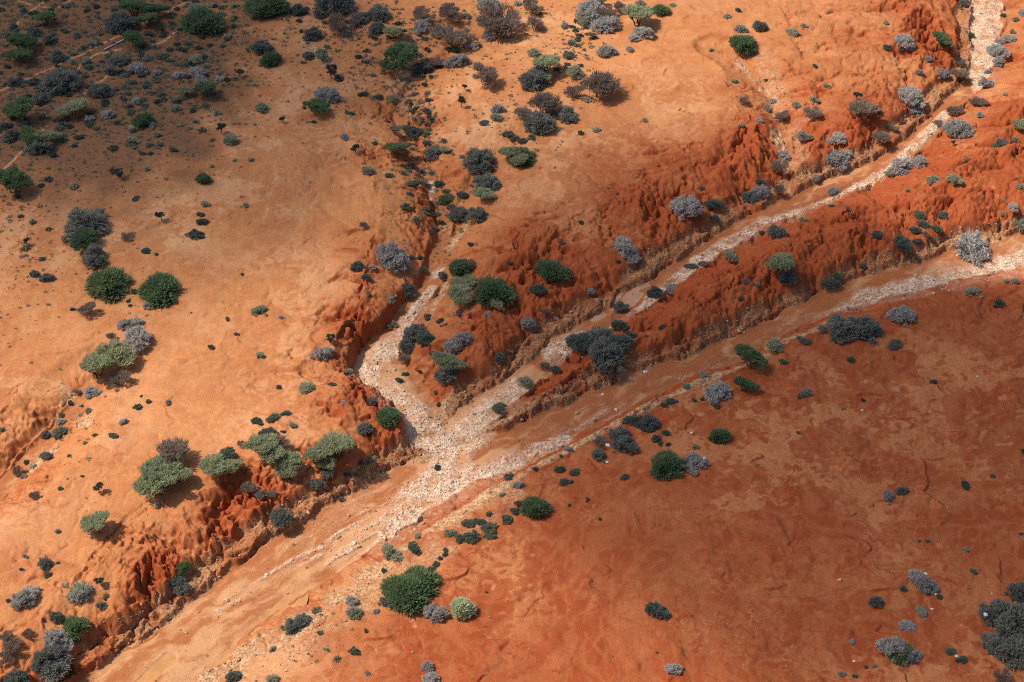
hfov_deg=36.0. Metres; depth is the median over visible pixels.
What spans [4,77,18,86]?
dense shrub
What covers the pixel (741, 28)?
twiggy shrub
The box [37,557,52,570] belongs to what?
dense shrub
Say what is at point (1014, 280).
twiggy shrub
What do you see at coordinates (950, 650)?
cushion shrub
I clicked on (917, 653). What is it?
twiggy shrub
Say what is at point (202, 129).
scrub tuft
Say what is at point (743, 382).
acacia tree
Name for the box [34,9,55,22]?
acacia tree
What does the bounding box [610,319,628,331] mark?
cushion shrub
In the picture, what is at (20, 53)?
acacia tree
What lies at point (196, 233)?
cushion shrub
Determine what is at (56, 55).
dense shrub
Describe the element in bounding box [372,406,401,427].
round bush
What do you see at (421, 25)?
twiggy shrub
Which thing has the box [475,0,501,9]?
twiggy shrub
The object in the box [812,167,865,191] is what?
sand
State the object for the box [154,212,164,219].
stalky shrub
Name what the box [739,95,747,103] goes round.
bare shrub
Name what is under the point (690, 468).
twiggy shrub
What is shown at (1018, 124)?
acacia tree
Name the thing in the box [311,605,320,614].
scrub tuft
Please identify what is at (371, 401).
dense shrub
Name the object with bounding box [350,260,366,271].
dense shrub
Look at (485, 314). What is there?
twiggy shrub
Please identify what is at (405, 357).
bare shrub
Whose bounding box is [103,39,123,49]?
fallen pole
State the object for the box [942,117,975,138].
twiggy shrub
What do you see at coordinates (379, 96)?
cushion shrub
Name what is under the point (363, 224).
bare shrub
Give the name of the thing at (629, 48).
twiggy shrub
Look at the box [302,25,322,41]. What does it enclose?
dense shrub
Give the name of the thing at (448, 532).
wispy shrub
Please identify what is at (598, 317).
water
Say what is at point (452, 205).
cushion shrub
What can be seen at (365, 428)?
dense shrub
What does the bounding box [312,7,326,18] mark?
dense shrub
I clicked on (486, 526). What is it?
cushion shrub
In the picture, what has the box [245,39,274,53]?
dense shrub
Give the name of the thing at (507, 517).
cushion shrub
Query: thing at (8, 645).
bare shrub
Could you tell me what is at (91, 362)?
acacia tree
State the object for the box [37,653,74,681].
dense shrub
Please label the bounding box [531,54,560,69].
acacia tree
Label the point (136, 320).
twiggy shrub
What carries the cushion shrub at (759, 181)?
on the ground at (732, 548)
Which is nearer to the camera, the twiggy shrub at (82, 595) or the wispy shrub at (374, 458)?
the twiggy shrub at (82, 595)
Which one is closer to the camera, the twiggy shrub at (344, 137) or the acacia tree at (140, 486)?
the acacia tree at (140, 486)
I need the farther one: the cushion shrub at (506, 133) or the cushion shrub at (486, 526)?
the cushion shrub at (506, 133)
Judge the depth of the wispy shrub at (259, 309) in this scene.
156.72 m
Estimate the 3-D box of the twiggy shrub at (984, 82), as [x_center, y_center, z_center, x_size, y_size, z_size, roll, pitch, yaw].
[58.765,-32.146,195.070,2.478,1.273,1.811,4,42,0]
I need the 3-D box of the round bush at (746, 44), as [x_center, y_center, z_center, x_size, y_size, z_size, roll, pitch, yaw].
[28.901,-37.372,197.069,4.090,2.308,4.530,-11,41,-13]
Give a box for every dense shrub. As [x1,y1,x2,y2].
[0,121,12,130]
[0,128,18,143]
[1,668,29,681]
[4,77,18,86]
[19,7,27,13]
[24,137,52,154]
[27,27,42,35]
[29,270,39,277]
[30,642,66,672]
[32,92,51,104]
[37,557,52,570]
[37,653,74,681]
[38,67,82,96]
[38,272,53,281]
[39,451,53,460]
[40,430,50,437]
[42,34,57,43]
[48,49,64,63]
[50,610,63,623]
[51,426,68,439]
[59,206,110,242]
[79,242,107,269]
[86,81,118,97]
[102,9,136,34]
[102,64,120,74]
[108,53,129,66]
[169,574,186,587]
[172,580,192,595]
[224,669,242,681]
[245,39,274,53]
[255,489,266,498]
[268,508,292,522]
[271,512,291,529]
[280,618,301,635]
[288,3,308,16]
[293,612,312,627]
[301,51,315,59]
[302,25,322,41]
[308,477,326,489]
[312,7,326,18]
[313,0,356,15]
[319,467,336,478]
[350,11,370,24]
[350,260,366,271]
[356,421,372,434]
[366,2,390,21]
[367,20,384,33]
[367,396,376,404]
[377,596,389,606]
[397,338,415,353]
[401,282,415,297]
[402,322,428,342]
[411,59,435,77]
[421,144,440,159]
[423,313,430,319]
[433,367,458,384]
[437,271,447,280]
[447,206,467,221]
[455,309,462,316]
[458,146,495,174]
[465,206,487,222]
[468,172,501,191]
[493,352,504,362]
[517,65,546,91]
[521,109,555,134]
[553,105,579,123]
[562,50,575,58]
[563,331,593,354]
[582,324,617,346]
[587,334,624,372]
[591,447,605,461]
[607,426,631,440]
[609,333,635,351]
[610,434,638,455]
[613,301,628,312]
[638,413,658,432]
[650,605,670,620]
[651,434,660,441]
[741,190,761,203]
[752,20,768,31]
[766,222,787,237]
[778,269,800,285]
[815,312,859,343]
[821,277,840,287]
[850,312,882,345]
[868,595,883,607]
[871,230,884,238]
[894,485,908,494]
[959,0,970,6]
[977,598,1012,626]
[980,631,1004,658]
[991,601,1023,637]
[992,138,1009,147]
[996,632,1023,671]
[1002,581,1023,603]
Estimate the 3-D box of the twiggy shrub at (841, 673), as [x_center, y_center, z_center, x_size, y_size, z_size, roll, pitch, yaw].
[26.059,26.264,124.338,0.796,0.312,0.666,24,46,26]
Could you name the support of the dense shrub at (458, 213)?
on the ground at (732, 548)
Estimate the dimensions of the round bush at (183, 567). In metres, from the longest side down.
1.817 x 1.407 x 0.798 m
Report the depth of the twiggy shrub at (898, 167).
179.88 m
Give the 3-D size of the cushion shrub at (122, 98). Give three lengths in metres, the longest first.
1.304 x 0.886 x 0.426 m
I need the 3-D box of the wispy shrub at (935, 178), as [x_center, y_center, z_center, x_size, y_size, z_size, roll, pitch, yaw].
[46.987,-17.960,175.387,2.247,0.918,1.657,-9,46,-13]
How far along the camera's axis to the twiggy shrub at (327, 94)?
187.58 m
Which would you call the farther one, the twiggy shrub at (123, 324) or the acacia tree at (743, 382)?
the twiggy shrub at (123, 324)
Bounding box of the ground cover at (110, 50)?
[0,0,1019,678]
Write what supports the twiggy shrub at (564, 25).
on the ground at (732, 548)
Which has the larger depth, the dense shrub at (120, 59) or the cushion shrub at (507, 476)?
the dense shrub at (120, 59)
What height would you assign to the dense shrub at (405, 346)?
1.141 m
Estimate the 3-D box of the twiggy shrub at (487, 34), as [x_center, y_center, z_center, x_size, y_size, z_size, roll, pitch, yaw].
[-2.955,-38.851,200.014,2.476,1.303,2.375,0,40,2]
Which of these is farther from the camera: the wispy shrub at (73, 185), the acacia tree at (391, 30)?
the acacia tree at (391, 30)
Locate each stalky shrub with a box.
[92,482,102,492]
[94,577,103,583]
[114,167,123,176]
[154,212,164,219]
[156,24,164,31]
[215,122,225,131]
[234,68,244,76]
[326,64,336,77]
[326,333,334,342]
[350,144,359,153]
[436,318,443,325]
[458,95,466,106]
[853,91,862,98]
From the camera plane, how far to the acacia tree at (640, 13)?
199.79 m
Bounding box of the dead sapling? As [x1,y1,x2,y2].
[845,205,852,217]
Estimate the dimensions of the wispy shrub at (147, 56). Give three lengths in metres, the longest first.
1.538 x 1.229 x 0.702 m
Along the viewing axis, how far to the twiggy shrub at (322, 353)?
151.35 m
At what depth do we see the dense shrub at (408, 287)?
161.78 m
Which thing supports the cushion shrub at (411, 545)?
on the ground at (732, 548)
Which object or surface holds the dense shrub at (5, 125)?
on the ground at (732, 548)
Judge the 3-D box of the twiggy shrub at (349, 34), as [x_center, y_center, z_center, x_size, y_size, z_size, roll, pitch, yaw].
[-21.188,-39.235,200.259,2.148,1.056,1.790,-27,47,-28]
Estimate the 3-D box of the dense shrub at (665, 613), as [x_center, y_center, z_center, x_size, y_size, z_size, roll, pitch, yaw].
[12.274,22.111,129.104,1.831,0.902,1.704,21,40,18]
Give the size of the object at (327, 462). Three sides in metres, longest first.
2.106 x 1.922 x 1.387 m
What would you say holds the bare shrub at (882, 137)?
on the ground at (732, 548)
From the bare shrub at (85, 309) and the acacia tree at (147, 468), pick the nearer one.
the acacia tree at (147, 468)
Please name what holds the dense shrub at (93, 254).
on the ground at (732, 548)
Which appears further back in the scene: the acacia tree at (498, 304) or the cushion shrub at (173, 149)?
the cushion shrub at (173, 149)
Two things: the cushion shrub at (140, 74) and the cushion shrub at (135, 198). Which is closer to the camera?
the cushion shrub at (135, 198)
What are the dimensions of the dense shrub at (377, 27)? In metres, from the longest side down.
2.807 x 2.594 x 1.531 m
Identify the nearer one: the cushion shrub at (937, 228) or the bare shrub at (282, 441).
the bare shrub at (282, 441)
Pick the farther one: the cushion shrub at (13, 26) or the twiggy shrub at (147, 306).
the cushion shrub at (13, 26)
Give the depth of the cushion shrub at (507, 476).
141.83 m
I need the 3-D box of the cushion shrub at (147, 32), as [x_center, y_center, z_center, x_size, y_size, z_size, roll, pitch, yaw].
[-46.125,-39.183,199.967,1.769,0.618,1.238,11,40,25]
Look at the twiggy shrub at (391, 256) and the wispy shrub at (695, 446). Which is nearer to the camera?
the wispy shrub at (695, 446)
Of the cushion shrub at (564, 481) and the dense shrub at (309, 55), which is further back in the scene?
the dense shrub at (309, 55)
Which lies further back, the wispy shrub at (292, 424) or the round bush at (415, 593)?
the wispy shrub at (292, 424)
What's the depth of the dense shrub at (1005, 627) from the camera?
127.36 m
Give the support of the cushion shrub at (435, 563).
on the ground at (732, 548)
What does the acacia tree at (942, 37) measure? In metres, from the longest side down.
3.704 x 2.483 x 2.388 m
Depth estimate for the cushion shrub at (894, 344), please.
155.08 m
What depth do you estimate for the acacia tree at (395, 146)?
178.84 m
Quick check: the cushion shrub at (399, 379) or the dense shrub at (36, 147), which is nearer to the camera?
the cushion shrub at (399, 379)
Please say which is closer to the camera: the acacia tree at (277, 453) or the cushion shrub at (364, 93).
the acacia tree at (277, 453)
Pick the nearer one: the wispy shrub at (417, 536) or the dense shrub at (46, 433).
the wispy shrub at (417, 536)
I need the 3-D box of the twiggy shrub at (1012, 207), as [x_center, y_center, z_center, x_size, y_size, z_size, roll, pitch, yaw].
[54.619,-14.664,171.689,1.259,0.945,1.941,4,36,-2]
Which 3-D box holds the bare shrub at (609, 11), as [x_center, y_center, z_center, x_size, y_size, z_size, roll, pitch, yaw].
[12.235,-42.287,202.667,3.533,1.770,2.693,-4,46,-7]
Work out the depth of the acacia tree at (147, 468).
137.53 m
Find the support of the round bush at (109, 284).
on the ground at (732, 548)
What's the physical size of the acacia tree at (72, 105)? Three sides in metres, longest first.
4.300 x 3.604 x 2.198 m
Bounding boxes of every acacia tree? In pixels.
[0,96,33,119]
[0,165,33,193]
[4,48,32,62]
[6,30,38,47]
[18,125,42,142]
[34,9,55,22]
[35,130,61,141]
[53,97,87,115]
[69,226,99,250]
[78,350,113,377]
[79,510,111,533]
[94,338,135,367]
[118,0,146,15]
[121,29,144,46]
[132,460,179,498]
[134,12,157,26]
[137,454,184,482]
[143,3,170,12]
[172,466,193,481]
[176,85,192,94]
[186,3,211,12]
[191,82,216,96]
[197,452,225,476]
[215,457,242,475]
[239,432,279,454]
[257,443,286,463]
[273,449,303,478]
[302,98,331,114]
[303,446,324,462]
[313,430,357,459]
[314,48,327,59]
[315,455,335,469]
[382,26,403,38]
[382,141,411,156]
[431,350,468,371]
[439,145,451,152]
[446,284,473,305]
[448,273,476,288]
[472,187,495,200]
[489,296,504,310]
[498,145,521,155]
[505,152,528,164]
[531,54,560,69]
[542,69,551,82]
[620,3,653,25]
[732,376,760,390]
[733,342,768,367]
[764,252,795,273]
[931,30,952,48]
[1012,119,1023,129]
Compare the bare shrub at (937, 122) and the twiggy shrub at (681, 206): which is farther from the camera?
the bare shrub at (937, 122)
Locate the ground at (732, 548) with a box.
[0,0,1023,681]
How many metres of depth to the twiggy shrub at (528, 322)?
157.07 m
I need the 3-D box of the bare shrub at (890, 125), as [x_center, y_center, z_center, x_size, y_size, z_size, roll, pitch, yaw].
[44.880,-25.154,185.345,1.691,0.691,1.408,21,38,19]
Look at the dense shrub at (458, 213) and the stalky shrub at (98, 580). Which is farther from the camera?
the dense shrub at (458, 213)
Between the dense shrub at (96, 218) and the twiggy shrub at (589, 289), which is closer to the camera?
the twiggy shrub at (589, 289)
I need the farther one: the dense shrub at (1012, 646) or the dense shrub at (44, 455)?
the dense shrub at (44, 455)
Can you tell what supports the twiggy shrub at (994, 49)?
on the ground at (732, 548)
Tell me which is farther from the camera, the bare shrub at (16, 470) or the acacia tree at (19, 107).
the acacia tree at (19, 107)
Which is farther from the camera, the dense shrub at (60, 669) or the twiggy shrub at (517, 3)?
the twiggy shrub at (517, 3)
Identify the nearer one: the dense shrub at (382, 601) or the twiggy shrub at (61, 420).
the dense shrub at (382, 601)
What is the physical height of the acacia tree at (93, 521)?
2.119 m
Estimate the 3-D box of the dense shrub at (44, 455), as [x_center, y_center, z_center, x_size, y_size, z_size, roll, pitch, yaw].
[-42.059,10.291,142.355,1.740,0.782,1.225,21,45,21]
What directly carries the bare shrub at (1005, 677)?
on the ground at (732, 548)
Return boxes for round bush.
[60,615,91,639]
[82,265,132,304]
[130,111,154,127]
[136,270,181,309]
[176,560,191,574]
[177,6,227,34]
[194,172,212,184]
[240,0,293,19]
[258,51,281,67]
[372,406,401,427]
[379,41,418,70]
[379,570,410,603]
[385,574,431,616]
[400,564,442,596]
[438,193,453,204]
[446,258,471,276]
[447,596,477,620]
[471,275,516,308]
[506,146,536,167]
[519,494,554,518]
[532,258,573,282]
[648,448,687,480]
[652,4,670,15]
[708,427,730,444]
[728,33,757,55]
[834,272,842,279]
[883,640,915,665]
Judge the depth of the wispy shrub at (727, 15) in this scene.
202.66 m
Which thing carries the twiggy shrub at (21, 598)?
on the ground at (732, 548)
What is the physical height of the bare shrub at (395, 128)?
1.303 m
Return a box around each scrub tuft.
[21,243,31,250]
[28,81,36,85]
[37,114,46,119]
[44,175,52,181]
[54,125,62,130]
[59,136,68,142]
[62,116,69,121]
[64,123,72,128]
[84,121,94,127]
[85,110,94,115]
[85,408,91,414]
[142,83,149,88]
[145,141,152,147]
[156,140,165,146]
[198,127,206,133]
[200,102,209,107]
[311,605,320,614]
[333,655,341,662]
[404,97,412,103]
[412,216,421,222]
[436,220,445,224]
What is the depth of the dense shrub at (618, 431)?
145.26 m
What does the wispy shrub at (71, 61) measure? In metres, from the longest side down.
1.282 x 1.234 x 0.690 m
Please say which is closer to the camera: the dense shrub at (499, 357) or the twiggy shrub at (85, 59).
the dense shrub at (499, 357)
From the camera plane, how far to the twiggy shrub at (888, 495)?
138.90 m
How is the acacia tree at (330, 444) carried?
on the ground at (732, 548)
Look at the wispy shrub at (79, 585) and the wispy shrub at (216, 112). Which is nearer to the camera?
the wispy shrub at (79, 585)
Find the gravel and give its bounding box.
[13,0,1023,681]
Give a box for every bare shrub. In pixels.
[0,630,12,640]
[0,649,14,664]
[2,637,21,652]
[12,465,23,475]
[21,628,32,638]
[29,491,39,498]
[72,389,81,393]
[76,301,96,315]
[104,369,131,388]
[106,332,116,338]
[120,232,133,241]
[154,435,188,463]
[237,440,244,445]
[239,480,256,493]
[266,489,276,497]
[277,435,290,446]
[327,11,354,34]
[346,17,358,25]
[359,221,367,226]
[389,124,401,133]
[397,354,410,361]
[401,33,412,41]
[413,5,435,20]
[424,57,445,66]
[429,22,477,46]
[437,1,464,21]
[462,258,475,268]
[472,61,499,85]
[475,0,524,39]
[514,105,531,118]
[523,0,543,13]
[525,90,563,113]
[527,15,544,29]
[539,308,548,312]
[540,362,549,368]
[563,85,584,97]
[578,69,623,97]
[584,32,595,36]
[592,434,606,447]
[595,6,617,16]
[613,0,625,11]
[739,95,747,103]
[740,278,750,283]
[768,159,788,172]
[773,111,788,119]
[774,184,785,193]
[802,105,822,117]
[846,97,880,117]
[871,130,890,143]
[887,123,899,130]
[932,120,942,124]
[946,105,964,115]
[949,68,970,81]
[955,59,965,65]
[967,96,989,106]
[992,667,1012,681]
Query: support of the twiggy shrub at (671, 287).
on the ground at (732, 548)
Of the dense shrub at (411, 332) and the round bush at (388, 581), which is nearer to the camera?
the round bush at (388, 581)
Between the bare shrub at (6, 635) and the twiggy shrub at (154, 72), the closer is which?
the bare shrub at (6, 635)
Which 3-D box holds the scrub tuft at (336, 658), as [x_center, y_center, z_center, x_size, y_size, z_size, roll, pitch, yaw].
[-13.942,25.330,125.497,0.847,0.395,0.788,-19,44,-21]
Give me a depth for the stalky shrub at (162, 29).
200.09 m
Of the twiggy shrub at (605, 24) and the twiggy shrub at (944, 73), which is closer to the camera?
the twiggy shrub at (944, 73)
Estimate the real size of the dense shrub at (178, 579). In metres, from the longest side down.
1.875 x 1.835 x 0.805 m
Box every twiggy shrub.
[10,588,36,609]
[22,584,39,601]
[42,628,69,646]
[55,418,66,424]
[59,637,74,653]
[70,584,95,603]
[82,57,89,62]
[82,386,102,397]
[84,115,95,120]
[101,109,115,118]
[116,318,132,330]
[118,417,127,424]
[121,324,152,353]
[128,62,147,73]
[129,317,144,326]
[130,97,141,103]
[142,301,155,309]
[149,122,155,128]
[151,70,160,75]
[153,501,159,508]
[172,71,185,77]
[188,65,207,78]
[194,74,208,84]
[215,76,224,81]
[308,346,334,359]
[313,86,347,103]
[340,133,348,140]
[341,29,352,37]
[344,595,360,606]
[368,264,376,269]
[373,240,410,273]
[373,608,379,613]
[413,18,431,34]
[419,603,449,623]
[421,660,433,673]
[421,671,439,681]
[441,337,463,354]
[442,54,471,68]
[453,331,474,346]
[465,41,478,51]
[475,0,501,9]
[480,29,497,41]
[482,312,491,318]
[489,103,504,112]
[498,32,510,37]
[512,480,524,488]
[513,0,522,5]
[519,317,536,328]
[560,22,567,28]
[563,446,572,451]
[574,0,605,21]
[580,96,591,102]
[586,287,594,293]
[589,14,620,33]
[596,44,617,56]
[613,235,636,259]
[625,45,633,52]
[626,251,641,264]
[628,33,642,41]
[632,26,654,39]
[664,663,682,674]
[666,283,675,294]
[668,193,704,220]
[684,449,708,468]
[684,463,697,475]
[703,380,731,404]
[733,24,748,32]
[752,184,771,197]
[763,104,770,111]
[769,98,775,103]
[777,149,790,160]
[795,130,812,140]
[812,174,819,181]
[825,138,834,144]
[825,149,849,172]
[827,186,841,195]
[830,131,846,143]
[837,671,847,675]
[839,150,853,158]
[874,635,906,661]
[882,489,894,503]
[883,170,893,176]
[885,305,916,326]
[887,156,914,175]
[893,33,915,47]
[896,645,923,666]
[897,85,925,106]
[898,619,916,631]
[907,568,930,586]
[909,103,924,117]
[912,154,926,168]
[914,69,923,74]
[915,576,938,594]
[915,605,927,619]
[924,55,931,61]
[937,67,950,78]
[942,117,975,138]
[951,229,991,267]
[962,547,969,552]
[976,111,985,117]
[977,76,993,87]
[986,41,1011,57]
[991,56,1004,67]
[994,38,1004,44]
[1001,34,1018,41]
[1007,202,1018,211]
[1010,278,1019,283]
[1018,8,1023,16]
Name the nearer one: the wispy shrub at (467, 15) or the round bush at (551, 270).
the round bush at (551, 270)
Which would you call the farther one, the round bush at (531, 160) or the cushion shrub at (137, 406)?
the round bush at (531, 160)
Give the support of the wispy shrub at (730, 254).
on the ground at (732, 548)
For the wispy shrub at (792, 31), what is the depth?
199.29 m
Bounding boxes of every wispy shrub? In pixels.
[19,473,27,478]
[61,579,91,602]
[68,59,76,64]
[69,182,77,188]
[86,40,96,47]
[124,135,139,146]
[142,54,151,59]
[152,132,161,137]
[169,103,181,110]
[178,94,185,99]
[189,54,202,64]
[200,200,209,206]
[212,109,220,115]
[221,32,231,40]
[223,134,239,145]
[228,14,237,21]
[229,3,239,8]
[250,305,267,315]
[254,102,270,112]
[256,351,264,357]
[264,673,278,681]
[288,422,297,427]
[298,380,315,394]
[341,368,352,376]
[345,605,361,619]
[361,165,373,174]
[369,455,376,463]
[381,542,403,561]
[386,294,396,303]
[388,94,397,102]
[390,320,399,327]
[414,532,420,539]
[429,32,439,39]
[443,529,458,537]
[463,12,470,18]
[488,112,502,120]
[517,375,532,388]
[527,47,539,56]
[548,109,555,115]
[566,63,583,79]
[577,16,591,27]
[591,127,600,131]
[635,0,645,4]
[682,382,689,388]
[692,444,698,449]
[699,370,711,377]
[723,12,731,18]
[723,249,739,261]
[766,337,783,352]
[785,27,798,36]
[791,101,800,108]
[799,217,807,221]
[800,387,811,395]
[809,96,819,103]
[924,173,939,184]
[945,173,964,184]
[963,286,982,297]
[1011,136,1019,141]
[1012,217,1023,230]
[1014,183,1023,188]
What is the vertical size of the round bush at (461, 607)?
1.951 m
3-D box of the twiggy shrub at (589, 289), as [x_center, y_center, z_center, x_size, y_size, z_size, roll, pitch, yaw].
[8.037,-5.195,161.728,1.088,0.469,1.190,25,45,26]
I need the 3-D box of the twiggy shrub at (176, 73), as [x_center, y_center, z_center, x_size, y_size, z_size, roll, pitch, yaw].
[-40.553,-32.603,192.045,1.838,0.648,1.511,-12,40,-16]
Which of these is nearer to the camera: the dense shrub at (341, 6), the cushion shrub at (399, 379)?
the cushion shrub at (399, 379)
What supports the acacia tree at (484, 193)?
on the ground at (732, 548)
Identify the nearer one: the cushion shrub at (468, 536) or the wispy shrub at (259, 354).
the cushion shrub at (468, 536)
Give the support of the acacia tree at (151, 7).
on the ground at (732, 548)
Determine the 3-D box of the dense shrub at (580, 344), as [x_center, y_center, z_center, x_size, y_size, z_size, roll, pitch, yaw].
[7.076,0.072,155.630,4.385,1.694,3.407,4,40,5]
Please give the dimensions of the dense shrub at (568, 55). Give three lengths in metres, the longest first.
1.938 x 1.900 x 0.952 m
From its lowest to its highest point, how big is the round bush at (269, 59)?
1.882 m
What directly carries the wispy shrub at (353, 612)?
on the ground at (732, 548)
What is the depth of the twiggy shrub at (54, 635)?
125.75 m
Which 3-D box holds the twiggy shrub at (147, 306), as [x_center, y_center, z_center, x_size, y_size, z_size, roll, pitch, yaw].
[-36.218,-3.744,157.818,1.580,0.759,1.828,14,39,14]
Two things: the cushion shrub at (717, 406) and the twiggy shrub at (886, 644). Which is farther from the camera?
the cushion shrub at (717, 406)
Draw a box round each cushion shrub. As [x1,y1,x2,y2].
[8,22,16,28]
[44,571,51,577]
[73,135,83,138]
[95,601,107,609]
[103,593,108,599]
[106,145,117,151]
[108,432,117,438]
[119,95,125,100]
[132,195,139,200]
[132,404,141,409]
[136,72,144,76]
[141,247,149,253]
[143,30,153,35]
[154,53,165,58]
[169,147,177,151]
[184,229,204,239]
[196,212,204,216]
[196,218,208,224]
[219,446,236,459]
[251,417,263,424]
[257,427,278,435]
[265,413,279,421]
[279,410,290,415]
[334,74,344,81]
[345,111,354,114]
[347,645,359,655]
[357,91,367,95]
[361,273,370,279]
[373,94,382,99]
[385,172,393,177]
[395,377,403,382]
[400,202,409,210]
[404,126,423,139]
[407,179,421,185]
[407,540,418,549]
[409,106,419,113]
[411,547,420,555]
[415,331,434,345]
[421,266,427,271]
[432,560,439,566]
[433,181,446,187]
[434,464,440,469]
[441,189,451,193]
[446,203,454,208]
[452,47,459,52]
[455,534,465,543]
[456,190,468,197]
[460,519,476,526]
[462,529,479,543]
[474,518,486,525]
[479,120,488,125]
[480,522,496,532]
[482,529,496,539]
[491,402,507,414]
[502,130,513,137]
[502,514,512,524]
[504,472,513,480]
[509,135,519,141]
[509,507,519,514]
[516,138,527,143]
[527,134,535,140]
[528,283,546,293]
[549,365,560,374]
[553,466,565,471]
[559,478,572,485]
[568,468,579,474]
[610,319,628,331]
[619,474,628,479]
[622,414,638,424]
[625,331,638,338]
[632,420,640,426]
[644,600,662,615]
[646,286,662,297]
[658,324,665,329]
[660,402,667,407]
[661,429,669,436]
[666,398,677,404]
[684,263,697,268]
[697,261,706,265]
[703,199,723,209]
[710,215,720,222]
[712,403,720,408]
[755,179,764,184]
[778,359,788,364]
[796,336,811,343]
[797,393,804,398]
[846,356,854,363]
[883,44,891,49]
[886,338,902,349]
[893,234,912,253]
[899,585,907,591]
[908,226,921,233]
[912,238,922,243]
[914,210,926,218]
[917,219,929,227]
[929,224,942,231]
[936,211,948,219]
[936,593,942,599]
[945,647,956,654]
[954,655,966,662]
[961,480,969,490]
[970,568,977,573]
[993,297,1005,308]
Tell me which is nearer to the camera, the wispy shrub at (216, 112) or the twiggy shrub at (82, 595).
the twiggy shrub at (82, 595)
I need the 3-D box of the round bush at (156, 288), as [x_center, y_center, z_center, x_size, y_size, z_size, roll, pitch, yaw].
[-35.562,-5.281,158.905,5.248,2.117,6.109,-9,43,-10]
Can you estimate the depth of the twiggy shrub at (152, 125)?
183.22 m
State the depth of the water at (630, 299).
162.87 m
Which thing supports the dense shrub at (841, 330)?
on the ground at (732, 548)
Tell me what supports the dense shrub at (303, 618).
on the ground at (732, 548)
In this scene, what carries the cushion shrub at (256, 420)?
on the ground at (732, 548)
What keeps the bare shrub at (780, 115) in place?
on the ground at (732, 548)
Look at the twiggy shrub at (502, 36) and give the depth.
199.92 m
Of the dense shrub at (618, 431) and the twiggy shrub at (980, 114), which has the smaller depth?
the dense shrub at (618, 431)
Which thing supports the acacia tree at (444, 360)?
on the ground at (732, 548)
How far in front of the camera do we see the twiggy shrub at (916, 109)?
189.60 m
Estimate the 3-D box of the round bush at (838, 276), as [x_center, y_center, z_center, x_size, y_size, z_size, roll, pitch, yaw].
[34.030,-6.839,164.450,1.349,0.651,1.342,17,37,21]
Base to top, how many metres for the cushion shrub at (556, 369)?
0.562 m
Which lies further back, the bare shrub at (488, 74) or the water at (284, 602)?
the bare shrub at (488, 74)
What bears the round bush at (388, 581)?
on the ground at (732, 548)
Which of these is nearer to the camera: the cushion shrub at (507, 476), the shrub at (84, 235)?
the cushion shrub at (507, 476)
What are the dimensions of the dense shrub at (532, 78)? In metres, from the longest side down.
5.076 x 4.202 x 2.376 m
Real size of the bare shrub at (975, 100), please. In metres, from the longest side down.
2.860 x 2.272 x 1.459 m
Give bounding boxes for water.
[101,627,175,681]
[224,589,308,653]
[590,312,606,321]
[607,281,649,310]
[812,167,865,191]
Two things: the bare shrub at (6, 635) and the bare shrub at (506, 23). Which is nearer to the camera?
the bare shrub at (6, 635)
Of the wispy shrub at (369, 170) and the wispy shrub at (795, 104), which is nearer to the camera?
the wispy shrub at (369, 170)
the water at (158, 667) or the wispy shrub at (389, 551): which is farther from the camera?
the wispy shrub at (389, 551)
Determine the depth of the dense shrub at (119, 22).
200.23 m
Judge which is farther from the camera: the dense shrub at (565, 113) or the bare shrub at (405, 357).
the dense shrub at (565, 113)
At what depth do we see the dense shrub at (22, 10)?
204.16 m
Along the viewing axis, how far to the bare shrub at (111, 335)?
153.38 m
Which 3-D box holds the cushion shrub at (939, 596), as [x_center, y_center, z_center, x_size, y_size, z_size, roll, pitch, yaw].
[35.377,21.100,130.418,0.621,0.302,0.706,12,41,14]
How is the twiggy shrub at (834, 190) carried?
on the ground at (732, 548)
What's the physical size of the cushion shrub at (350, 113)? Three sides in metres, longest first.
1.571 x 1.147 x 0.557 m
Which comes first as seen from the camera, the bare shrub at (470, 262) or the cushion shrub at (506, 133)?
the bare shrub at (470, 262)
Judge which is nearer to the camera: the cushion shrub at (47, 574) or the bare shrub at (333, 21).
the cushion shrub at (47, 574)
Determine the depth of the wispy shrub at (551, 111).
185.48 m
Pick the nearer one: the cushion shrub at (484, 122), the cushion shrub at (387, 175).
the cushion shrub at (387, 175)
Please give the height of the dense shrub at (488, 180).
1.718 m
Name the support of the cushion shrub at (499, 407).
on the ground at (732, 548)
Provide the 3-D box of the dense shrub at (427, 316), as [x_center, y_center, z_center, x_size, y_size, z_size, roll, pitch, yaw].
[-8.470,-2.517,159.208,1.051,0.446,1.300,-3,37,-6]
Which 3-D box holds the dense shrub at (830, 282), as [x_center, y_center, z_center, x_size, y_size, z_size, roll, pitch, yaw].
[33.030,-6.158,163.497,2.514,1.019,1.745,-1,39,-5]
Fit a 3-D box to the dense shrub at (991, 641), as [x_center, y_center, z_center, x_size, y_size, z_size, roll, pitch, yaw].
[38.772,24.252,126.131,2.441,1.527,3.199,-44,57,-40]
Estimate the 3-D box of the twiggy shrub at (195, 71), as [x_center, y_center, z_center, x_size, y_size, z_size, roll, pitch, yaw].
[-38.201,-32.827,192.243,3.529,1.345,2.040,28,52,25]
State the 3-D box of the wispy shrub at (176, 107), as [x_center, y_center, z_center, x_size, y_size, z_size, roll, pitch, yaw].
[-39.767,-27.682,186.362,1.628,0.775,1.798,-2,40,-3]
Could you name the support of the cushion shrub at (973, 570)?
on the ground at (732, 548)
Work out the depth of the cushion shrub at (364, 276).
160.58 m
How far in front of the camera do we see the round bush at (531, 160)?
177.47 m
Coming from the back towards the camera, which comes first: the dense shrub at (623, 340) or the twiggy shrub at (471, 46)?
the twiggy shrub at (471, 46)

